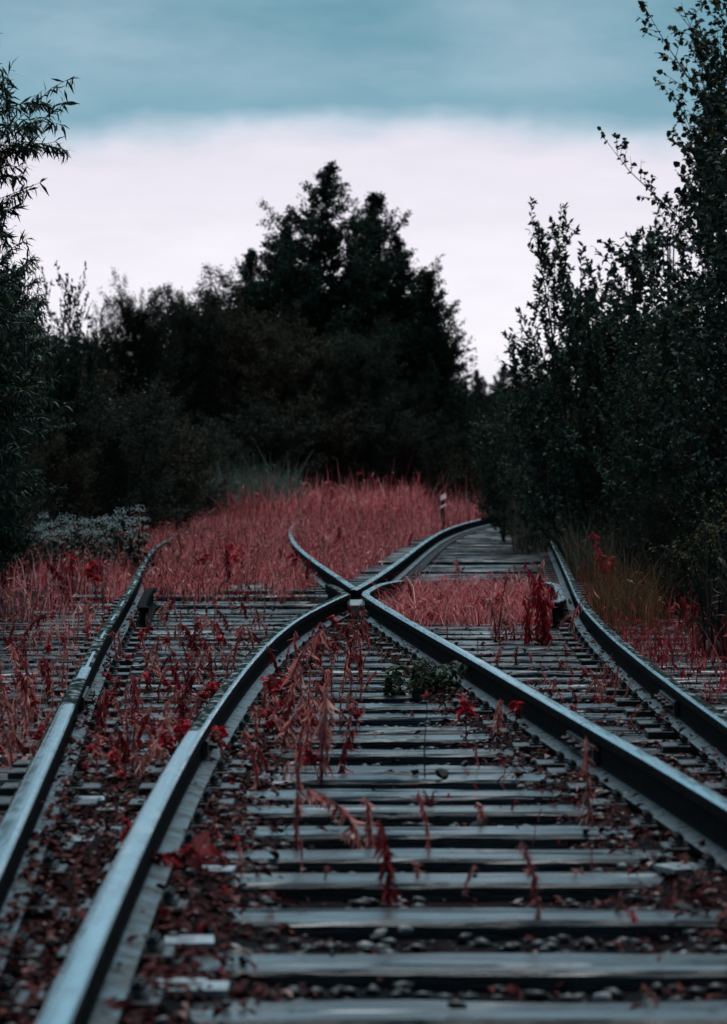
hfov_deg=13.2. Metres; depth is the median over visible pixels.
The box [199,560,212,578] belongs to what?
weed
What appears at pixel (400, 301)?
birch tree
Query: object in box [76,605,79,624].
weed
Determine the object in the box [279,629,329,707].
withered weed
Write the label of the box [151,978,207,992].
slotted plate
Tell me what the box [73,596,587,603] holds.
timber sleeper
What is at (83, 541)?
umbel plant
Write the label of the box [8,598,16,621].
weed
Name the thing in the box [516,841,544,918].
withered weed
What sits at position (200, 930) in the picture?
weed
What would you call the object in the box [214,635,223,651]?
weed
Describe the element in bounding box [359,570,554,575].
timber sleeper
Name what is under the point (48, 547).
umbel plant
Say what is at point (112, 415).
bush
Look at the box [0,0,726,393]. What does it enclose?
sky
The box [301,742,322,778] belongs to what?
weed
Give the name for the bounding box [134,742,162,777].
weed
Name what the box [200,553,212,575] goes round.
weed
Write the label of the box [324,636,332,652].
weed
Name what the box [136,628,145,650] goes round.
weed
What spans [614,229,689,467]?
young pine
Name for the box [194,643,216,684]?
weed
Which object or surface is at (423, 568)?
timber sleeper
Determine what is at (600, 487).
bush
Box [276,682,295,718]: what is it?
weed
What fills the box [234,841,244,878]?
withered weed
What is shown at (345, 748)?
weed
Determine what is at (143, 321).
broadleaf tree
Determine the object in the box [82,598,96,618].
weed
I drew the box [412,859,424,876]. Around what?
withered weed
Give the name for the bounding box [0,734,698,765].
timber sleeper
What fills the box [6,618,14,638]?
weed
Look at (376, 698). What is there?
timber sleeper
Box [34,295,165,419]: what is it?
broadleaf tree
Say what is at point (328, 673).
weed
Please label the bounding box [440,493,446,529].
marker post
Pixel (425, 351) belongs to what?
birch tree
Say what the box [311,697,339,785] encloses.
withered weed
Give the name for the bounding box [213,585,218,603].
weed
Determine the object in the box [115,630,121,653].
weed
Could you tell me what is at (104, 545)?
umbel plant
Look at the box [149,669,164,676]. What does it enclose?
weed
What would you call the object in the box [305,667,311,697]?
weed
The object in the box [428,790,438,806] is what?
weed
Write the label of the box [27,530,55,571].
umbel plant
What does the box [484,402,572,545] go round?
bush
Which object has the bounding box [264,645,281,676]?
weed
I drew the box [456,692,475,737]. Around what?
withered weed
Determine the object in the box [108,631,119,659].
weed
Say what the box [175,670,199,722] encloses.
weed
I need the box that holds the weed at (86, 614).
[81,604,91,625]
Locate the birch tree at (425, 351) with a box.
[369,269,488,492]
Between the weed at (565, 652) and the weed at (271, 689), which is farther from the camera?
the weed at (565, 652)
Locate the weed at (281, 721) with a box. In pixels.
[267,713,296,749]
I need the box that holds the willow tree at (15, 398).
[0,33,78,560]
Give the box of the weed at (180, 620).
[178,610,183,646]
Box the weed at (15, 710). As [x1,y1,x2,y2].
[13,697,20,731]
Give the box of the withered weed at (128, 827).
[120,818,132,840]
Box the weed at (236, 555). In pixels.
[231,551,241,564]
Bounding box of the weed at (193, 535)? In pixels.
[192,530,198,561]
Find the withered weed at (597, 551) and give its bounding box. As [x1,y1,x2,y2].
[587,532,619,599]
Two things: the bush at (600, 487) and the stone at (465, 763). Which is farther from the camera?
the bush at (600, 487)
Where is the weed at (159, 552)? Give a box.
[151,547,164,573]
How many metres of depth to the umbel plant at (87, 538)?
33.21 m
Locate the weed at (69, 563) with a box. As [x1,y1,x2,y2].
[60,555,75,603]
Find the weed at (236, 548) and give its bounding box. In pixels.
[234,545,247,558]
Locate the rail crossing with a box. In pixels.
[321,578,404,617]
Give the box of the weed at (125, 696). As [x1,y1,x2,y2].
[123,690,127,712]
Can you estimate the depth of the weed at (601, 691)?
14.83 m
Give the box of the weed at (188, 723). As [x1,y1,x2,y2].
[178,718,191,737]
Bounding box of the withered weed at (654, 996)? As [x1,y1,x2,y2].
[641,984,659,1005]
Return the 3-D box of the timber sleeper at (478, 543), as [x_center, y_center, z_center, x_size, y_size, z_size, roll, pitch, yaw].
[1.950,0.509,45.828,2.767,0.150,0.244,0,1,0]
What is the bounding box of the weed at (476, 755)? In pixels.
[475,746,479,767]
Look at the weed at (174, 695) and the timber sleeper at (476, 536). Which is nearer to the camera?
the weed at (174, 695)
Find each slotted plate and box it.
[66,836,94,844]
[79,796,104,803]
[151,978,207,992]
[165,935,213,948]
[167,981,229,995]
[202,865,235,875]
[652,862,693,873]
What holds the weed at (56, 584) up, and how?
on the ground at (151, 535)
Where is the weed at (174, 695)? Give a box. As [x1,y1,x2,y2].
[158,689,181,715]
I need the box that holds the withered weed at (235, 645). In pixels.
[232,626,246,664]
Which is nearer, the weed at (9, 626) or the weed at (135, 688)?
the weed at (135, 688)
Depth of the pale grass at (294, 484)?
58.36 m
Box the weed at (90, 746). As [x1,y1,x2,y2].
[86,743,101,759]
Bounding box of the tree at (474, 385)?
[470,369,486,402]
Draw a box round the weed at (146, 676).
[141,671,151,692]
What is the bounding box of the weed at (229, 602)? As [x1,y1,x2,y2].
[216,594,234,610]
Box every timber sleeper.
[0,619,663,626]
[0,622,668,635]
[0,627,691,640]
[0,632,688,645]
[0,636,689,650]
[0,641,695,657]
[0,647,720,662]
[0,701,726,726]
[0,713,663,734]
[0,720,678,749]
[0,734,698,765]
[0,751,709,774]
[0,759,724,789]
[0,773,726,805]
[0,789,631,826]
[0,809,671,849]
[0,976,726,1023]
[1,659,724,677]
[1,681,726,703]
[2,653,726,670]
[2,673,725,692]
[3,666,725,684]
[3,691,726,713]
[6,932,726,992]
[14,608,601,614]
[21,887,726,941]
[33,615,684,622]
[33,623,674,630]
[37,853,726,902]
[46,831,701,873]
[47,611,675,618]
[50,593,584,601]
[59,601,587,609]
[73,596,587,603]
[79,605,591,610]
[80,583,317,588]
[83,585,321,592]
[88,588,324,594]
[315,590,585,594]
[346,578,584,581]
[349,581,593,584]
[352,583,617,587]
[355,572,572,577]
[355,574,576,579]
[359,565,552,568]
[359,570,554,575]
[361,569,553,573]
[367,567,553,569]
[372,561,550,565]
[374,562,551,566]
[378,555,548,558]
[378,559,550,564]
[379,556,549,560]
[389,552,547,556]
[390,551,547,554]
[394,549,540,552]
[396,547,514,549]
[400,546,512,547]
[403,576,556,578]
[405,543,516,546]
[411,542,511,544]
[413,539,511,541]
[418,537,511,539]
[423,536,510,537]
[425,535,509,536]
[428,534,508,535]
[448,540,511,542]
[466,532,500,534]
[469,531,499,533]
[472,530,507,531]
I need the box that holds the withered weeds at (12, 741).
[0,579,711,931]
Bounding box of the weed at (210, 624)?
[198,615,223,645]
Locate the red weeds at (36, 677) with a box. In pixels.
[0,587,107,770]
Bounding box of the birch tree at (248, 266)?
[169,247,307,439]
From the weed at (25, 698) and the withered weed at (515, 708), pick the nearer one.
the weed at (25, 698)
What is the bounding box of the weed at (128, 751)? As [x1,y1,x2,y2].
[115,734,131,765]
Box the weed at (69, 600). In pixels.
[66,589,70,613]
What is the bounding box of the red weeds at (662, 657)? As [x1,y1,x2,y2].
[566,533,726,706]
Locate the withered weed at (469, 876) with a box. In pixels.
[462,864,475,905]
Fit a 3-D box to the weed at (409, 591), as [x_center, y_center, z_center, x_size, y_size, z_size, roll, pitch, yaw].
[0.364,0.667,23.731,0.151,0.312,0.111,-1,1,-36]
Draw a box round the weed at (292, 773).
[287,764,299,779]
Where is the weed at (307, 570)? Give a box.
[305,558,313,585]
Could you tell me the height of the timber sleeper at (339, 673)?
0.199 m
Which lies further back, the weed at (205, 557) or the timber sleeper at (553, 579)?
the weed at (205, 557)
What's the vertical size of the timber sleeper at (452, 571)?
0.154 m
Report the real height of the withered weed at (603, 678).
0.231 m
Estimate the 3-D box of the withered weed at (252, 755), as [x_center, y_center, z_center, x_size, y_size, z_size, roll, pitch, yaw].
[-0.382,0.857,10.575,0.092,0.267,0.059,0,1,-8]
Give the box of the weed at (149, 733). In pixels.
[146,724,152,753]
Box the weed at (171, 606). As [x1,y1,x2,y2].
[164,596,175,618]
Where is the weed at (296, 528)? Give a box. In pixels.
[292,524,300,547]
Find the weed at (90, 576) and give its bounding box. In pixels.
[83,561,99,602]
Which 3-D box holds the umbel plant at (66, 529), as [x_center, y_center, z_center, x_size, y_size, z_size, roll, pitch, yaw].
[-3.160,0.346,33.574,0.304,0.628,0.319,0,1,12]
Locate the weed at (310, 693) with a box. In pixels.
[300,687,313,749]
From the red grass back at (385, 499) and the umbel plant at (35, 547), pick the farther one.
the red grass back at (385, 499)
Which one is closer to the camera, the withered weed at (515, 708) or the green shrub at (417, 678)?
the withered weed at (515, 708)
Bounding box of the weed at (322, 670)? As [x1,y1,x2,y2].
[313,663,329,681]
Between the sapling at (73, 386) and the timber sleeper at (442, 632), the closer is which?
the timber sleeper at (442, 632)
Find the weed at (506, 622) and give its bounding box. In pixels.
[502,617,513,635]
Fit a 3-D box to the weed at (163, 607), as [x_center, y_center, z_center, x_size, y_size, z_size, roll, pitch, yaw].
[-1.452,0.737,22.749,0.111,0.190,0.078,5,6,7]
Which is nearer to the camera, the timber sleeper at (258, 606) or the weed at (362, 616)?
the weed at (362, 616)
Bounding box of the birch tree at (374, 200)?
[323,190,470,487]
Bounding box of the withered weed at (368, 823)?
[361,795,379,848]
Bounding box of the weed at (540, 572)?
[530,562,542,577]
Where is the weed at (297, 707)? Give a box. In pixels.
[294,692,307,725]
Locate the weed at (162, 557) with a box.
[153,547,166,569]
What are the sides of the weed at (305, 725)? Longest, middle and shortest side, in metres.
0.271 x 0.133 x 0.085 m
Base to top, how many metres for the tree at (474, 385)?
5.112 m
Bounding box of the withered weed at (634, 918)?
[625,909,639,938]
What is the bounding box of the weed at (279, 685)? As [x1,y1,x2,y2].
[274,673,288,695]
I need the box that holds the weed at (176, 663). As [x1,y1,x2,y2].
[173,660,179,668]
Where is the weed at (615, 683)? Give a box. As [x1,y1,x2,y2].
[613,668,619,698]
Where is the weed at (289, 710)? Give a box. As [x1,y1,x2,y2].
[280,698,295,737]
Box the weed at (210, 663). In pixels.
[198,636,213,676]
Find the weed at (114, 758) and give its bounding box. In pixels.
[107,751,121,768]
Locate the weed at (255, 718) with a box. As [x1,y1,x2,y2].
[249,704,262,764]
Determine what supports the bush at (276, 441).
on the ground at (151, 535)
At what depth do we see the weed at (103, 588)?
23.84 m
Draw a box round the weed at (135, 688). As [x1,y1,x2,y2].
[129,674,140,714]
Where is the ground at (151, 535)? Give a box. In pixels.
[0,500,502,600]
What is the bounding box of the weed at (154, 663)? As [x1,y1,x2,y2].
[148,655,160,677]
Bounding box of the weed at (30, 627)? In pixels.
[18,613,46,642]
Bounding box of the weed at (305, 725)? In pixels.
[289,706,315,763]
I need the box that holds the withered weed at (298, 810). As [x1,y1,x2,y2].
[289,743,306,849]
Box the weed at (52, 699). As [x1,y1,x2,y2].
[50,689,54,706]
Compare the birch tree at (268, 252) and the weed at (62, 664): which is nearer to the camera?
the weed at (62, 664)
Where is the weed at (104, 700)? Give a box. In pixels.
[98,689,113,740]
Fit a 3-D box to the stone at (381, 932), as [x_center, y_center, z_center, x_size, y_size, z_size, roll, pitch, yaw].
[0.037,0.982,7.360,0.027,0.018,0.026,1,1,38]
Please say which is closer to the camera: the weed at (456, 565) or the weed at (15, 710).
the weed at (15, 710)
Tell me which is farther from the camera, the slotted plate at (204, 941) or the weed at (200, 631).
the weed at (200, 631)
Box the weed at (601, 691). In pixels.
[598,681,604,699]
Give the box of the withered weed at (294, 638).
[287,631,303,684]
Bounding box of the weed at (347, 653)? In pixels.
[339,649,349,692]
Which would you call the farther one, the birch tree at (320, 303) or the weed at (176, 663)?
the birch tree at (320, 303)
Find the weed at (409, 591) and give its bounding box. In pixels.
[401,580,416,608]
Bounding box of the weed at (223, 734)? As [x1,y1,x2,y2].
[208,725,230,758]
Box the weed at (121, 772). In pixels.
[115,770,125,778]
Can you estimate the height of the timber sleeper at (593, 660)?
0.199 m
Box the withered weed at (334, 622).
[327,614,338,631]
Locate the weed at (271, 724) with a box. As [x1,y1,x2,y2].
[259,708,278,739]
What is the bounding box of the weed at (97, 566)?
[93,559,102,581]
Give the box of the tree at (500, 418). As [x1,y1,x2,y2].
[482,368,524,474]
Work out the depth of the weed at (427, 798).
9.99 m
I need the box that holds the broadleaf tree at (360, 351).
[281,312,426,492]
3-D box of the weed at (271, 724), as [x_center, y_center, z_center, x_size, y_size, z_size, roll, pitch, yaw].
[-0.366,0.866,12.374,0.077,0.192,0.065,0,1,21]
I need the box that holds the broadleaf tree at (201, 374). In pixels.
[98,264,262,488]
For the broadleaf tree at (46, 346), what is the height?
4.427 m
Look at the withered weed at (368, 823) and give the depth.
9.05 m
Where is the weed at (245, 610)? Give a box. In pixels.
[236,596,248,618]
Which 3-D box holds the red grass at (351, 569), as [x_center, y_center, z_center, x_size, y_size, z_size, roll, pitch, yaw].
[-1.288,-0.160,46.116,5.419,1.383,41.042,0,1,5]
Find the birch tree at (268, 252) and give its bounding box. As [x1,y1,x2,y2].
[240,225,327,438]
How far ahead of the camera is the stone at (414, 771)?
10.98 m
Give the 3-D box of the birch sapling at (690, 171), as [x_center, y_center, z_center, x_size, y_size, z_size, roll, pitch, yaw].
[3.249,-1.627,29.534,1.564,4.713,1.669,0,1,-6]
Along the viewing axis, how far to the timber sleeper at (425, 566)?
34.38 m
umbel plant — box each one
[20,528,47,574]
[23,512,51,573]
[27,526,65,572]
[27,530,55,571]
[37,520,62,567]
[39,521,75,573]
[39,531,72,570]
[42,528,65,571]
[49,519,80,564]
[51,512,86,560]
[56,515,78,560]
[66,519,96,572]
[68,521,94,564]
[77,517,107,563]
[79,530,106,562]
[83,517,108,568]
[84,527,117,576]
[84,532,124,569]
[91,529,118,569]
[93,507,129,565]
[95,514,134,562]
[97,515,126,564]
[107,514,146,571]
[108,504,148,570]
[108,539,140,566]
[120,515,150,561]
[124,528,157,572]
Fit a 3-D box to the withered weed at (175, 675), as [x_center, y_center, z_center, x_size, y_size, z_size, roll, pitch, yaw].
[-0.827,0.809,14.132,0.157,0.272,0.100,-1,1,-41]
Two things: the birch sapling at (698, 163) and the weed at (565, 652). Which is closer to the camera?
the weed at (565, 652)
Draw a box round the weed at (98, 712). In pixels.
[92,692,111,740]
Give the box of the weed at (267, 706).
[257,692,280,728]
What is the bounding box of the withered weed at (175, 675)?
[160,663,185,708]
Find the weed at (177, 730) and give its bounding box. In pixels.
[172,724,187,740]
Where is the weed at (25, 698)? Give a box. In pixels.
[21,673,37,743]
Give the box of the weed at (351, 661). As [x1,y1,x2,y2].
[347,654,357,671]
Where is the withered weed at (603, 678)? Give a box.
[596,654,623,692]
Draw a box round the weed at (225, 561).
[219,546,233,588]
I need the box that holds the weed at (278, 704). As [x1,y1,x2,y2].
[276,699,282,714]
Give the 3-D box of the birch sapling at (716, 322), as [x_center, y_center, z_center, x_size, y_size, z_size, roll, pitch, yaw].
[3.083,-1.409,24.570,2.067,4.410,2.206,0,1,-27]
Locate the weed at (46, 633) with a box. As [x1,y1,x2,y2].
[35,628,51,655]
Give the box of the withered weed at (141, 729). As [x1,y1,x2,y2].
[134,715,148,747]
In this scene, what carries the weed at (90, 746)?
on the ground at (151, 535)
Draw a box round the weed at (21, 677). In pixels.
[12,670,41,722]
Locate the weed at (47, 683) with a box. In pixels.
[37,664,52,699]
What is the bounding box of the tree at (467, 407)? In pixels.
[463,385,481,477]
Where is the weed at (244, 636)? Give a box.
[236,630,246,646]
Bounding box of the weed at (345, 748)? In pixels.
[336,726,359,773]
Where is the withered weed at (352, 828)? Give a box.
[301,787,364,849]
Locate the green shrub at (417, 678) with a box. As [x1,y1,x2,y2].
[380,655,485,696]
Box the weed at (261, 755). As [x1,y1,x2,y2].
[256,747,269,771]
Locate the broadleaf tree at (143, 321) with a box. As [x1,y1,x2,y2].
[89,267,198,479]
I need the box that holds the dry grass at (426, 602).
[361,559,566,626]
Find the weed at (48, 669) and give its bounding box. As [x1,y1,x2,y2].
[41,659,52,693]
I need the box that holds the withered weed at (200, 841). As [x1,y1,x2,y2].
[120,827,223,873]
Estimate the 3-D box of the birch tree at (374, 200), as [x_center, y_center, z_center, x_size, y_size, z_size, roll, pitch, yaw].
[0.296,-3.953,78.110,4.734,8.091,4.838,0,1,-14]
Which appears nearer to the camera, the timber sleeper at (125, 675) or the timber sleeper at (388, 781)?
the timber sleeper at (388, 781)
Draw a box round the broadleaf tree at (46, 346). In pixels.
[27,324,119,451]
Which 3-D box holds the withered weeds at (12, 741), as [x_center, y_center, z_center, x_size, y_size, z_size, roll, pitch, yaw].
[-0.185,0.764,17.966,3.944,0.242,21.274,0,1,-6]
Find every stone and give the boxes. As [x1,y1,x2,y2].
[374,928,386,936]
[398,925,412,934]
[411,769,418,773]
[435,768,448,778]
[461,760,468,766]
[470,819,482,826]
[672,902,693,909]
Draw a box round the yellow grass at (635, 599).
[559,511,692,634]
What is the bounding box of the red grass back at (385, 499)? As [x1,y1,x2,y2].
[224,450,441,524]
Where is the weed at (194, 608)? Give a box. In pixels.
[193,597,197,625]
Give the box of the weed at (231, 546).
[223,541,234,551]
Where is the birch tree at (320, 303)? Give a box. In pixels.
[202,160,450,471]
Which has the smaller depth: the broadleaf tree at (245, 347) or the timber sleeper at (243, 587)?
the timber sleeper at (243, 587)
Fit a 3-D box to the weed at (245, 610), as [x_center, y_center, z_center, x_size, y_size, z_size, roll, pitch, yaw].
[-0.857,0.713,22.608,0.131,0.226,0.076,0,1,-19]
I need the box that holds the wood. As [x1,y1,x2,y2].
[31,305,725,501]
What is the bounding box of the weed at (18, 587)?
[15,576,22,605]
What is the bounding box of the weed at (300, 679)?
[296,672,304,719]
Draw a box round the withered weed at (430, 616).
[426,613,432,626]
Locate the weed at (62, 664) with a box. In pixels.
[59,645,69,687]
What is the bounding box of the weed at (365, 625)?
[346,621,370,661]
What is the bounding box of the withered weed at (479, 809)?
[474,802,488,826]
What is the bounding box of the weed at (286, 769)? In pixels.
[281,761,291,778]
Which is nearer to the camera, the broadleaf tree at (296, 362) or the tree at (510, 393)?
the broadleaf tree at (296, 362)
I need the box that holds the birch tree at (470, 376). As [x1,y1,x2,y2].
[434,336,486,495]
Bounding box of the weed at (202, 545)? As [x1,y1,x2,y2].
[198,532,205,555]
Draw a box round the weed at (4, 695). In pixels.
[0,683,12,730]
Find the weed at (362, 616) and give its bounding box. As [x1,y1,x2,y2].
[359,608,365,624]
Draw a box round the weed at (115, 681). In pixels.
[112,674,121,687]
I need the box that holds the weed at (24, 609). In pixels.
[22,592,28,622]
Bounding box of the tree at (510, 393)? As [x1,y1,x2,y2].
[488,346,574,490]
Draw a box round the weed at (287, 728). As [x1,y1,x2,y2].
[274,696,322,751]
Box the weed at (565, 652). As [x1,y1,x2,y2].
[563,644,568,656]
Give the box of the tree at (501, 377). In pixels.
[468,363,511,476]
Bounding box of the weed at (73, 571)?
[71,551,75,588]
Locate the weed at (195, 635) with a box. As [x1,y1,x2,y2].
[191,614,204,641]
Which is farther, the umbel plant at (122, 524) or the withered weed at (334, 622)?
the umbel plant at (122, 524)
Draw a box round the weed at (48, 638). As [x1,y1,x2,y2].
[43,625,57,650]
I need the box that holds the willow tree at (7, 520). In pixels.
[0,239,76,572]
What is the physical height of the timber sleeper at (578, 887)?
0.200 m
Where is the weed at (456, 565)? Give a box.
[453,558,460,578]
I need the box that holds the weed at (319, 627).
[316,622,325,632]
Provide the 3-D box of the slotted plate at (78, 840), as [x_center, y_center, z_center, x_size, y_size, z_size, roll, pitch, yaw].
[-0.822,0.932,8.940,0.110,0.012,0.120,0,1,0]
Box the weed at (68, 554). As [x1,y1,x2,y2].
[62,553,78,588]
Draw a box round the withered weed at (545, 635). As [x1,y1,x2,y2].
[520,562,553,645]
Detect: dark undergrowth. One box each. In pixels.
[0,459,206,587]
[598,482,726,662]
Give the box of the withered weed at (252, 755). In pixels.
[238,729,260,789]
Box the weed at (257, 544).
[253,539,261,552]
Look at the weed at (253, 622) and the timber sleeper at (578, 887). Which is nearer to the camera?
the timber sleeper at (578, 887)
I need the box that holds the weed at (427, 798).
[420,790,431,805]
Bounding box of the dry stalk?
[421,690,430,775]
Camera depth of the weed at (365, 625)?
17.72 m
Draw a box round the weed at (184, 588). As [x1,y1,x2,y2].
[181,584,187,603]
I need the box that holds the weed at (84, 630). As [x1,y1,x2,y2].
[82,623,91,641]
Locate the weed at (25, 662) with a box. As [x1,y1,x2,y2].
[21,643,29,679]
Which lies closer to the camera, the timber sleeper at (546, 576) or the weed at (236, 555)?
the timber sleeper at (546, 576)
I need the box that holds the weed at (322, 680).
[313,673,327,712]
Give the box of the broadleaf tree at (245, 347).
[147,262,344,489]
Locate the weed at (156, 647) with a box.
[154,635,162,664]
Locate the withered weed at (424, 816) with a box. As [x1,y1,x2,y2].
[412,790,432,854]
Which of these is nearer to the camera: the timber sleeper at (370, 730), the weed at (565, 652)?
the timber sleeper at (370, 730)
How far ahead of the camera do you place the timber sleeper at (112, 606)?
24.28 m
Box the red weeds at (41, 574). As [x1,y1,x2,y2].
[0,499,234,616]
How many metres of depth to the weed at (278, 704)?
13.62 m
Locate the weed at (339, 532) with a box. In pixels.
[333,524,344,546]
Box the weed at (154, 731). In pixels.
[148,727,167,755]
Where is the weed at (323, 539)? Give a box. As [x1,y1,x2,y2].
[317,530,329,552]
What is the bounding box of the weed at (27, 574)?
[21,559,30,601]
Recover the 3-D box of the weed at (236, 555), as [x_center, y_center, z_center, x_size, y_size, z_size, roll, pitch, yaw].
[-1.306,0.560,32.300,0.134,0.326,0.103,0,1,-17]
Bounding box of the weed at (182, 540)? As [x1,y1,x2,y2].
[176,532,185,559]
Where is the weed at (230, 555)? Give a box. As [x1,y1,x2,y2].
[227,550,235,563]
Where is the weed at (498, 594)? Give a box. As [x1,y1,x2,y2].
[493,593,505,608]
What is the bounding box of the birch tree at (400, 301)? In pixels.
[348,233,496,493]
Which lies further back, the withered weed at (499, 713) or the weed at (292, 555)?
the weed at (292, 555)
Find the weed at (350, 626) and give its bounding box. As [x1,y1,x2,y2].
[345,623,357,645]
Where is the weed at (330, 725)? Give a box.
[324,693,336,760]
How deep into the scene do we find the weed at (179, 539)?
34.45 m
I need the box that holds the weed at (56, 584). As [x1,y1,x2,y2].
[43,580,62,600]
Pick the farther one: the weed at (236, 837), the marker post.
the marker post
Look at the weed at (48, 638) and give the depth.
18.41 m
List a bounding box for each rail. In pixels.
[0,678,94,975]
[36,718,222,1023]
[73,522,230,710]
[134,588,159,629]
[197,594,349,755]
[288,524,341,591]
[359,596,593,760]
[372,519,494,584]
[544,582,570,623]
[547,541,678,713]
[561,723,726,873]
[654,682,726,774]
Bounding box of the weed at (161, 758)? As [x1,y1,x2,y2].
[158,746,165,771]
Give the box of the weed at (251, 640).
[246,626,254,650]
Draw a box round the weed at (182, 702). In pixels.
[171,699,186,726]
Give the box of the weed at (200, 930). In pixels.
[198,925,205,934]
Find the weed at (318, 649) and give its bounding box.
[310,627,323,660]
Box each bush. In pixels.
[5,483,51,585]
[6,400,79,522]
[8,361,134,525]
[19,423,107,548]
[31,361,178,532]
[59,373,201,544]
[111,391,227,534]
[156,416,249,520]
[188,391,347,490]
[250,383,379,494]
[292,390,437,498]
[371,406,471,508]
[430,440,496,512]
[444,418,537,532]
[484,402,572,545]
[500,375,623,549]
[543,380,644,540]
[575,438,655,550]
[585,334,717,544]
[623,471,692,586]
[641,465,726,599]
[641,525,701,589]
[674,485,726,590]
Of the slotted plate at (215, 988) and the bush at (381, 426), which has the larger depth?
the bush at (381, 426)
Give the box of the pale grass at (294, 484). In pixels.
[192,435,328,519]
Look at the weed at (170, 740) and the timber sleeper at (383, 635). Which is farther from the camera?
the timber sleeper at (383, 635)
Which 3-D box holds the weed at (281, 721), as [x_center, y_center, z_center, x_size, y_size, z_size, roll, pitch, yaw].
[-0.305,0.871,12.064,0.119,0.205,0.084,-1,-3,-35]
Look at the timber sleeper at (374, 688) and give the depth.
15.54 m
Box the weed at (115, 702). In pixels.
[112,697,123,721]
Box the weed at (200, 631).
[197,619,211,638]
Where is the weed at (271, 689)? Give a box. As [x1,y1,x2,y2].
[260,675,278,706]
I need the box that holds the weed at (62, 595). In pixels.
[58,584,68,617]
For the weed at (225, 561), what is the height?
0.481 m
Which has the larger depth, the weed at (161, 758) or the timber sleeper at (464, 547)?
the timber sleeper at (464, 547)
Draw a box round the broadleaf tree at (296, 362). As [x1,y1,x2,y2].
[217,298,394,489]
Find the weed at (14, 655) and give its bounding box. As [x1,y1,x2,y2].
[6,644,19,671]
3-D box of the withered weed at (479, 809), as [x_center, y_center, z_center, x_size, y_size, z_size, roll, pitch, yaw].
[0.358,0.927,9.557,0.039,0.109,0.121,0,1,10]
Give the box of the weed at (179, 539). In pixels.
[177,535,188,560]
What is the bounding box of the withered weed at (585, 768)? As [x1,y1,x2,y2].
[579,736,599,825]
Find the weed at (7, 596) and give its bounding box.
[0,586,8,606]
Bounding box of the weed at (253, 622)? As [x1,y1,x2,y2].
[250,613,260,630]
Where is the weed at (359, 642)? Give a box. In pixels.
[353,628,364,662]
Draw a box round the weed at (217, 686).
[206,682,220,696]
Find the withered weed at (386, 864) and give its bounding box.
[365,817,403,907]
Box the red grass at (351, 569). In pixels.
[104,465,491,601]
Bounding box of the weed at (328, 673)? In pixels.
[323,669,330,691]
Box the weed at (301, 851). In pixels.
[299,838,304,872]
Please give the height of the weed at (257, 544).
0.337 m
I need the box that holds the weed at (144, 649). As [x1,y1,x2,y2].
[142,639,148,666]
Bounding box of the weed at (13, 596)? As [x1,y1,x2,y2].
[10,588,22,609]
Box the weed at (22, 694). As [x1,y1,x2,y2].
[16,681,30,713]
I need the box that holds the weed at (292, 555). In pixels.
[287,549,301,569]
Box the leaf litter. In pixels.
[0,594,726,1023]
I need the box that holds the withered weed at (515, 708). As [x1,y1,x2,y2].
[507,700,525,719]
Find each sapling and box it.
[40,260,103,524]
[597,0,726,546]
[597,20,726,518]
[626,101,726,538]
[632,86,726,558]
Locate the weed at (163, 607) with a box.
[155,602,169,617]
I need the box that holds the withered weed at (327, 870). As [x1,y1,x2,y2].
[323,865,329,878]
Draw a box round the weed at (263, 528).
[262,523,266,548]
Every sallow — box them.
[465,385,519,541]
[491,268,613,559]
[493,335,580,552]
[526,197,643,540]
[562,205,692,541]
[596,294,707,559]
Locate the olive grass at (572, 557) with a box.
[496,467,689,583]
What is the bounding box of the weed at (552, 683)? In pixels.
[545,678,564,705]
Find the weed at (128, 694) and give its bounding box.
[125,686,132,712]
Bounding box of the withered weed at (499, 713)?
[489,698,504,740]
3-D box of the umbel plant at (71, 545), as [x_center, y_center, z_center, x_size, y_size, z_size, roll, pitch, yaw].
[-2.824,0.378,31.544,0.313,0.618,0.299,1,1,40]
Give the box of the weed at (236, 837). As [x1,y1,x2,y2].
[233,834,240,841]
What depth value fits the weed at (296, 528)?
41.98 m
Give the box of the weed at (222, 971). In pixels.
[217,966,225,976]
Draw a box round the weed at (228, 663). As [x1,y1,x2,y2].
[223,654,232,679]
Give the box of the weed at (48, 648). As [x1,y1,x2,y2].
[42,643,53,657]
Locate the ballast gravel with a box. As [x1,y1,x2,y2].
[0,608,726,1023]
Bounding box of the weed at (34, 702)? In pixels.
[28,697,39,715]
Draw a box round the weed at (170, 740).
[155,728,176,761]
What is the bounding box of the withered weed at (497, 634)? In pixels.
[475,556,599,640]
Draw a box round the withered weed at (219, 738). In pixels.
[216,733,226,760]
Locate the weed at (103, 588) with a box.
[97,581,105,609]
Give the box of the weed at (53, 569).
[41,558,76,602]
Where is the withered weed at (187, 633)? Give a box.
[179,624,200,656]
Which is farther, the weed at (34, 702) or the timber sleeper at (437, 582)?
the timber sleeper at (437, 582)
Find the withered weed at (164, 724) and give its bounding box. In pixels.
[151,709,179,763]
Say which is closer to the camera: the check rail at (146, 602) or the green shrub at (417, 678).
the green shrub at (417, 678)

